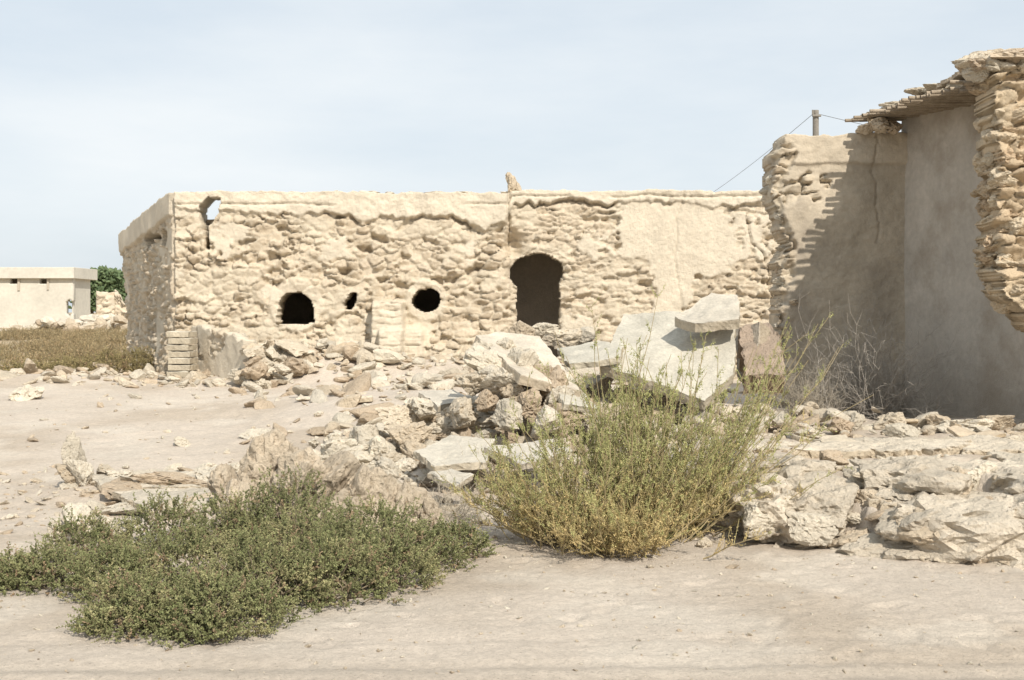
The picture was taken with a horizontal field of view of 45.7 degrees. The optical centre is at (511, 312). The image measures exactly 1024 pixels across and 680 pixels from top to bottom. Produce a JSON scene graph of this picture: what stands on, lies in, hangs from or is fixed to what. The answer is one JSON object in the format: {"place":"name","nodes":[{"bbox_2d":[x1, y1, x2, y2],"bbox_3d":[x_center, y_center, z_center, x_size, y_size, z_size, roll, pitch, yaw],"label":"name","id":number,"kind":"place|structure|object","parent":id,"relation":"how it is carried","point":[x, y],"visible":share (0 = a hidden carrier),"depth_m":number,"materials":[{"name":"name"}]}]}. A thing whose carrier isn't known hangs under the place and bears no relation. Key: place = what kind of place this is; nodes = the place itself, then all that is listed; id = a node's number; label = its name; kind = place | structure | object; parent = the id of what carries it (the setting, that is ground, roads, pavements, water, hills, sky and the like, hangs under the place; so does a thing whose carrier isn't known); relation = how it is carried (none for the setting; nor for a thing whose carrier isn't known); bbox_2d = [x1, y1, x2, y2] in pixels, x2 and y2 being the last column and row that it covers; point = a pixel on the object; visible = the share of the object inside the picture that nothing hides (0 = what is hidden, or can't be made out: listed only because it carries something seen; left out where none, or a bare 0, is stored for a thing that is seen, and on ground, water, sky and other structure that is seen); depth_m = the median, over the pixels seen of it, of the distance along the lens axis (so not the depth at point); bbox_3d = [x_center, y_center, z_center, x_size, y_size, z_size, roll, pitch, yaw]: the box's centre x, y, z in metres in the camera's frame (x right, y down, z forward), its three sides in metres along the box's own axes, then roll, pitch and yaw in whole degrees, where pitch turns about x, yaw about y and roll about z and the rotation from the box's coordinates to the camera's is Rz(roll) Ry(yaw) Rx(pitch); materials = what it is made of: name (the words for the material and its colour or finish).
{"place":"outdoors","nodes":[
{"label":"outdoors","id":0,"kind":"place"},
{"bbox_2d":[0,312,1023,679],"bbox_3d":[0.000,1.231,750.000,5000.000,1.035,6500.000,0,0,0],"label":"ground","id":1,"kind":"structure","parent":0,"point":[516,584],"depth_m":6.99,"materials":[{"name":"beige sand"}]},
{"bbox_2d":[13,280,46,283],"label":"back block","id":2,"kind":"structure","parent":1,"relation":"on","point":[43,281],"depth_m":73.30,"materials":[{"name":"paint"}]},
{"bbox_2d":[0,279,74,327],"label":"front wall","id":3,"kind":"structure","parent":1,"relation":"on","point":[31,301],"depth_m":70.00,"materials":[{"name":"beige paint"}]},
{"bbox_2d":[17,279,19,290],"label":"drain spout","id":4,"kind":"object","parent":3,"relation":"attached to","point":[18,284],"visible":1,"depth_m":69.92,"materials":[{"name":"paint"}]},
{"bbox_2d":[0,267,96,279],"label":"roof slab","id":5,"kind":"structure","parent":3,"relation":"on","point":[42,273],"depth_m":69.70,"materials":[{"name":"beige concrete"}]},
{"bbox_2d":[0,322,127,363],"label":"dry grass field","id":6,"kind":"structure","parent":1,"relation":"on","point":[81,342],"depth_m":37.90,"materials":[{"name":"brown plant"}]},
{"bbox_2d":[0,289,127,331],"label":"stone ruin","id":7,"kind":"object","parent":1,"relation":"on","point":[111,309],"visible":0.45,"depth_m":56.70,"materials":[{"name":"beige stone"}]},
{"bbox_2d":[0,344,155,372],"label":"dry grass","id":8,"kind":"structure","parent":1,"relation":"on","point":[129,361],"depth_m":22.68,"materials":[{"name":"brown plant"}]},
{"bbox_2d":[72,279,89,318],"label":"side wall","id":9,"kind":"structure","parent":1,"relation":"on","point":[80,304],"depth_m":71.75,"materials":[{"name":"beige paint"}]},
{"bbox_2d":[68,265,126,313],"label":"distant tree clump","id":10,"kind":"object","parent":1,"relation":"on","point":[110,280],"visible":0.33,"depth_m":128.70,"materials":[{"name":"green plant"}]},
{"bbox_2d":[35,431,237,545],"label":"scattered boulders","id":11,"kind":"object","parent":1,"relation":"on","point":[75,469],"visible":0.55,"depth_m":10.46,"materials":[{"name":"beige stone"}]},
{"bbox_2d":[89,468,201,491],"bbox_3d":[-3.154,1.497,10.831,1.329,0.120,0.903,0,0,0],"label":"plaster slab","id":12,"kind":"object","parent":1,"relation":"on","point":[96,478],"depth_m":10.69,"materials":[{"name":"beige stone"}]},
{"bbox_2d":[118,193,181,372],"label":"side wall","id":13,"kind":"structure","parent":1,"relation":"on","point":[146,240],"depth_m":23.82,"materials":[{"name":"beige stone"}]},
{"bbox_2d":[207,219,213,224],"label":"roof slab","id":14,"kind":"structure","parent":13,"relation":"on","point":[210,221],"depth_m":22.46,"materials":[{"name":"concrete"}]},
{"bbox_2d":[112,487,209,514],"bbox_3d":[-2.790,1.544,9.956,0.802,0.110,0.946,0,0,-26],"label":"plaster slab","id":15,"kind":"object","parent":1,"relation":"on","point":[141,495],"depth_m":10.10,"materials":[{"name":"beige paint"}]},
{"bbox_2d":[8,384,431,471],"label":"pale rubble stones","id":16,"kind":"object","parent":1,"relation":"on","point":[373,437],"visible":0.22,"depth_m":11.90,"materials":[{"name":"beige stone"}]},
{"bbox_2d":[189,324,264,384],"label":"buttress stub wall","id":17,"kind":"structure","parent":1,"relation":"on","point":[218,350],"depth_m":20.87,"materials":[{"name":"beige stone"}]},
{"bbox_2d":[0,463,505,648],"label":"green saltbush","id":18,"kind":"object","parent":1,"relation":"on","point":[194,593],"visible":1,"depth_m":7.31,"materials":[{"name":"green plant"}]},
{"bbox_2d":[0,338,563,393],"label":"fallen stones","id":19,"kind":"object","parent":1,"relation":"on","point":[288,359],"visible":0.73,"depth_m":20.64,"materials":[{"name":"beige stone"}]},
{"bbox_2d":[126,428,535,551],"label":"rubble ridge","id":20,"kind":"structure","parent":1,"relation":"on","point":[344,473],"depth_m":9.04,"materials":[{"name":"beige stone"}]},
{"bbox_2d":[282,288,440,323],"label":"wall","id":21,"kind":"structure","parent":1,"relation":"on","point":[299,308],"depth_m":27.80,"materials":[{"name":"paint"}]},
{"bbox_2d":[359,395,372,402],"bbox_3d":[-1.890,1.110,15.536,0.236,0.084,0.205,0,0,0],"label":"broken plaster piece","id":22,"kind":"object","parent":1,"relation":"on","point":[366,398],"visible":0.83,"depth_m":15.44,"materials":[{"name":"concrete"}]},
{"bbox_2d":[398,451,505,527],"bbox_3d":[-0.467,1.403,9.593,1.043,0.606,1.070,0,0,42],"label":"dry bush","id":23,"kind":"object","parent":1,"relation":"on","point":[456,510],"visible":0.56,"depth_m":9.56,"materials":[{"name":"brown plant"}]},
{"bbox_2d":[171,189,779,379],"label":"front wall","id":24,"kind":"structure","parent":1,"relation":"on","point":[248,264],"depth_m":21.94,"materials":[{"name":"beige stone"}]},
{"bbox_2d":[192,172,724,193],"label":"wall top stones","id":25,"kind":"object","parent":24,"relation":"on","point":[512,183],"depth_m":22.15,"materials":[{"name":"beige stone"}]},
{"bbox_2d":[458,442,539,490],"bbox_3d":[-0.145,1.391,11.013,0.802,0.524,0.881,0,0,21],"label":"dry bush","id":26,"kind":"object","parent":1,"relation":"on","point":[493,466],"visible":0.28,"depth_m":10.94,"materials":[{"name":"brown plant"}]},
{"bbox_2d":[128,320,938,499],"bbox_3d":[0.740,0.884,16.723,10.562,1.581,11.291,0,0,-25],"label":"rubble pile","id":27,"kind":"object","parent":1,"relation":"on","point":[411,425],"visible":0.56,"depth_m":12.22,"materials":[{"name":"beige stone"}]},
{"bbox_2d":[418,389,466,411],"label":"concrete slab","id":28,"kind":"object","parent":27,"relation":"on","point":[442,400],"depth_m":13.11,"materials":[{"name":"beige concrete"}]},
{"bbox_2d":[427,469,473,490],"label":"concrete slab","id":29,"kind":"object","parent":27,"relation":"on","point":[434,475],"depth_m":10.12,"materials":[{"name":"beige concrete"}]},
{"bbox_2d":[413,435,494,470],"bbox_3d":[-0.524,1.278,11.020,0.738,0.233,1.014,0,0,0],"label":"concrete slab","id":30,"kind":"object","parent":27,"relation":"on","point":[434,455],"depth_m":10.86,"materials":[{"name":"beige concrete"}]},
{"bbox_2d":[484,439,572,469],"bbox_3d":[0.214,1.265,10.832,0.757,0.180,0.617,0,0,-30],"label":"concrete slab","id":31,"kind":"object","parent":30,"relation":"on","point":[523,463],"depth_m":10.78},
{"bbox_2d":[557,392,598,413],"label":"concrete slab","id":32,"kind":"object","parent":27,"relation":"on","point":[568,400],"depth_m":11.76,"materials":[{"name":"beige concrete"}]},
{"bbox_2d":[474,331,581,396],"bbox_3d":[0.127,0.542,12.563,0.768,0.670,1.419,0,0,-20],"label":"concrete slab","id":33,"kind":"object","parent":32,"relation":"on","point":[538,380],"depth_m":12.51,"materials":[{"name":"beige concrete"}]},
{"bbox_2d":[599,311,735,409],"bbox_3d":[1.734,0.491,13.088,1.360,1.014,1.409,0,0,16],"label":"concrete slab","id":34,"kind":"object","parent":27,"relation":"on","point":[668,338],"depth_m":12.88,"materials":[{"name":"beige concrete"}]},
{"bbox_2d":[557,340,626,369],"bbox_3d":[0.864,0.450,12.899,0.747,0.288,0.841,0,0,0],"label":"concrete slab","id":35,"kind":"object","parent":34,"relation":"on","point":[581,356],"depth_m":12.76,"materials":[{"name":"beige concrete"}]},
{"bbox_2d":[675,293,739,332],"bbox_3d":[2.191,0.000,13.033,0.832,0.429,0.613,0,0,-42],"label":"concrete slab","id":36,"kind":"object","parent":34,"relation":"on","point":[711,312],"depth_m":12.94,"materials":[{"name":"beige concrete"}]},
{"bbox_2d":[736,322,785,394],"bbox_3d":[2.751,0.506,13.433,0.509,0.786,0.910,0,0,0],"label":"fallen brown block","id":37,"kind":"object","parent":27,"relation":"on","point":[746,344],"depth_m":13.25,"materials":[{"name":"beige stone"}]},
{"bbox_2d":[735,322,770,381],"bbox_3d":[2.682,0.464,13.547,0.412,0.719,0.853,0,0,0],"label":"fallen stone block","id":38,"kind":"object","parent":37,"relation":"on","point":[761,332],"depth_m":13.47,"materials":[{"name":"beige stone"}]},
{"bbox_2d":[510,254,562,356],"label":"wall","id":39,"kind":"structure","parent":1,"relation":"on","point":[535,279],"depth_m":24.40,"materials":[{"name":"paint"}]},
{"bbox_2d":[431,285,872,559],"bbox_3d":[1.104,0.748,9.016,3.408,1.936,2.284,0,0,0],"label":"desert shrub","id":40,"kind":"object","parent":1,"relation":"on","point":[616,513],"visible":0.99,"depth_m":8.77,"materials":[{"name":"green plant"}]},
{"bbox_2d":[648,506,707,540],"bbox_3d":[1.197,1.561,9.032,0.761,0.376,0.445,0,0,-42],"label":"green herb","id":41,"kind":"object","parent":1,"relation":"on","point":[668,538],"visible":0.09,"depth_m":8.97,"materials":[{"name":"green plant"}]},
{"bbox_2d":[727,438,811,454],"bbox_3d":[2.171,1.261,11.121,1.252,0.187,1.307,0,0,15],"label":"plaster crust","id":42,"kind":"object","parent":1,"relation":"on","point":[786,445],"visible":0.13,"depth_m":10.85},
{"bbox_2d":[715,110,858,190],"bbox_3d":[17.477,-2.700,62.470,15.266,8.000,45.280,0,0,0],"label":"utility pole","id":43,"kind":"object","parent":1,"relation":"on","point":[815,115],"visible":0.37,"depth_m":39.92,"materials":[{"name":"wood"}]},
{"bbox_2d":[790,434,811,442],"bbox_3d":[2.805,1.215,11.516,0.285,0.108,0.238,0,0,0],"label":"broken plaster piece","id":44,"kind":"object","parent":1,"relation":"on","point":[795,437],"visible":0.35,"depth_m":11.50,"materials":[{"name":"concrete"}]},
{"bbox_2d":[756,341,850,416],"bbox_3d":[3.485,0.809,14.281,1.334,1.042,1.081,0,0,0],"label":"dry bush","id":45,"kind":"object","parent":1,"relation":"on","point":[807,397],"visible":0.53,"depth_m":14.29,"materials":[{"name":"beige plant"}]},
{"bbox_2d":[639,412,1023,569],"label":"crumbled platform edge","id":46,"kind":"object","parent":1,"relation":"on","point":[941,514],"visible":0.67,"depth_m":8.73,"materials":[{"name":"beige stone"}]},
{"bbox_2d":[867,497,903,509],"bbox_3d":[3.128,1.436,8.900,0.783,0.178,0.906,0,0,38],"label":"plaster crust","id":47,"kind":"object","parent":46,"relation":"on","point":[884,504],"visible":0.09,"depth_m":8.73},
{"bbox_2d":[762,132,907,407],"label":"recess wall","id":48,"kind":"structure","parent":1,"relation":"on","point":[838,205],"depth_m":15.91,"materials":[{"name":"paint"}]},
{"bbox_2d":[821,434,855,442],"bbox_3d":[2.902,1.175,10.802,0.314,0.142,0.422,0,0,0],"label":"broken plaster piece","id":49,"kind":"object","parent":1,"relation":"on","point":[844,437],"visible":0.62,"depth_m":10.87,"materials":[{"name":"concrete"}]},
{"bbox_2d":[791,437,971,458],"bbox_3d":[3.311,1.222,10.764,1.434,0.180,1.633,0,0,22],"label":"plaster crust","id":50,"kind":"object","parent":1,"relation":"on","point":[867,447],"visible":0.75,"depth_m":10.47},
{"bbox_2d":[785,291,984,418],"bbox_3d":[4.459,0.538,14.663,2.314,1.768,2.328,0,0,20],"label":"dry bush","id":51,"kind":"object","parent":1,"relation":"on","point":[885,405],"visible":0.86,"depth_m":14.46,"materials":[{"name":"beige plant"}]},
{"bbox_2d":[759,81,1023,405],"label":"broken wall end stones","id":52,"kind":"object","parent":1,"relation":"on","point":[981,163],"visible":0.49,"depth_m":12.60,"materials":[{"name":"beige stone"}]},
{"bbox_2d":[905,419,917,423],"bbox_3d":[4.172,1.179,12.971,0.379,0.116,0.310,0,0,15],"label":"broken plaster piece","id":53,"kind":"object","parent":1,"relation":"on","point":[908,421],"visible":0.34,"depth_m":12.82,"materials":[{"name":"concrete"}]},
{"bbox_2d":[835,454,1005,470],"bbox_3d":[3.168,1.260,9.676,1.709,0.200,1.138,0,0,0],"label":"plaster crust","id":54,"kind":"object","parent":1,"relation":"on","point":[971,464],"visible":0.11,"depth_m":9.66},
{"bbox_2d":[950,421,965,426],"bbox_3d":[4.571,1.171,12.287,0.299,0.147,0.224,0,0,0],"label":"broken plaster piece","id":55,"kind":"object","parent":1,"relation":"on","point":[953,423],"visible":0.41,"depth_m":12.22,"materials":[{"name":"concrete"}]},
{"bbox_2d":[901,105,1023,418],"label":"long plaster wall","id":56,"kind":"structure","parent":1,"relation":"on","point":[942,281],"depth_m":14.94,"materials":[{"name":"beige paint"}]},
{"bbox_2d":[845,74,993,121],"bbox_3d":[6.405,-2.481,14.393,3.993,0.219,3.679,0,0,0],"label":"roof overhang","id":57,"kind":"object","parent":56,"relation":"on","point":[936,101],"visible":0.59,"depth_m":14.33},
{"bbox_2d":[866,69,1022,112],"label":"roof mud layer","id":58,"kind":"object","parent":57,"relation":"on","point":[1015,71],"visible":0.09,"depth_m":13.45,"materials":[{"name":"beige soil"}]},
{"bbox_2d":[855,48,1023,134],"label":"roof rubble","id":59,"kind":"object","parent":56,"relation":"on","point":[977,66],"visible":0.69,"depth_m":12.55,"materials":[{"name":"beige stone"}]},
{"bbox_2d":[927,52,1023,90],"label":"roof mud layer","id":60,"kind":"object","parent":59,"relation":"on","point":[997,56],"visible":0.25,"depth_m":12.38,"materials":[{"name":"soil"}]},
{"bbox_2d":[949,434,1023,454],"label":"plaster crust","id":61,"kind":"object","parent":1,"relation":"on","point":[982,444],"visible":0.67,"depth_m":10.61},
{"bbox_2d":[947,425,975,436],"bbox_3d":[4.273,1.150,11.535,0.278,0.126,0.309,0,0,32],"label":"broken plaster piece","id":62,"kind":"object","parent":61,"relation":"on","point":[957,431],"visible":0.74,"depth_m":11.54,"materials":[{"name":"concrete"}]},
{"bbox_2d":[972,430,1005,437],"bbox_3d":[4.497,1.165,11.461,0.234,0.093,0.210,0,0,-18],"label":"broken plaster piece","id":63,"kind":"object","parent":1,"relation":"on","point":[995,433],"visible":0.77,"depth_m":11.44,"materials":[{"name":"concrete"}]},
{"bbox_2d":[973,72,1023,331],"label":"broken front wall","id":64,"kind":"structure","parent":1,"relation":"on","point":[1006,92],"depth_m":12.46,"materials":[{"name":"beige stone"}]},
{"bbox_2d":[986,451,1023,489],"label":"plaster crust","id":65,"kind":"object","parent":1,"relation":"on","point":[1011,459],"visible":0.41,"depth_m":9.93},
{"bbox_2d":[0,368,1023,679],"bbox_3d":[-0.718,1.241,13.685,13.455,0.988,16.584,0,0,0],"label":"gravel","id":66,"kind":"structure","parent":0,"point":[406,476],"depth_m":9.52,"materials":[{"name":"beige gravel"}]},
{"bbox_2d":[0,0,1023,312],"label":"sky","id":67,"kind":"structure","parent":0,"point":[109,109],"materials":[{"name":"blue"}]},
{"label":"block","id":68,"kind":"object","parent":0,"visible":0},
{"bbox_2d":[167,370,196,376],"bbox_3d":[-5.762,1.067,21.152,0.424,0.117,0.496,0,0,0],"label":"block","id":69,"kind":"object","parent":68,"relation":"on","point":[182,373],"depth_m":20.93,"materials":[{"name":"stone"}]},
{"bbox_2d":[168,364,198,370],"bbox_3d":[-5.727,0.957,21.157,0.419,0.106,0.490,0,0,0],"label":"block","id":70,"kind":"object","parent":69,"relation":"on","point":[181,367],"depth_m":20.95,"materials":[{"name":"stone"}]},
{"bbox_2d":[168,357,197,363],"bbox_3d":[-5.734,0.835,21.151,0.417,0.119,0.493,0,0,0],"label":"block","id":71,"kind":"object","parent":70,"relation":"on","point":[181,360],"depth_m":20.94,"materials":[{"name":"stone"}]},
{"bbox_2d":[168,351,197,356],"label":"block","id":72,"kind":"object","parent":71,"relation":"on","point":[183,353],"depth_m":20.96,"materials":[{"name":"stone"}]},
{"bbox_2d":[167,344,196,350],"bbox_3d":[-5.760,0.610,21.156,0.424,0.110,0.502,0,0,0],"label":"block","id":73,"kind":"object","parent":72,"relation":"on","point":[177,347],"depth_m":20.96,"materials":[{"name":"stone"}]},
{"bbox_2d":[168,337,197,343],"bbox_3d":[-5.736,0.493,21.158,0.414,0.115,0.491,0,0,0],"label":"block","id":74,"kind":"object","parent":73,"relation":"on","point":[178,340],"depth_m":20.96,"materials":[{"name":"stone"}]},
{"bbox_2d":[166,331,196,336],"bbox_3d":[-5.755,0.377,21.155,0.428,0.116,0.494,0,0,0],"label":"block","id":75,"kind":"object","parent":74,"relation":"on","point":[181,333],"depth_m":20.95,"materials":[{"name":"stone"}]}
]}

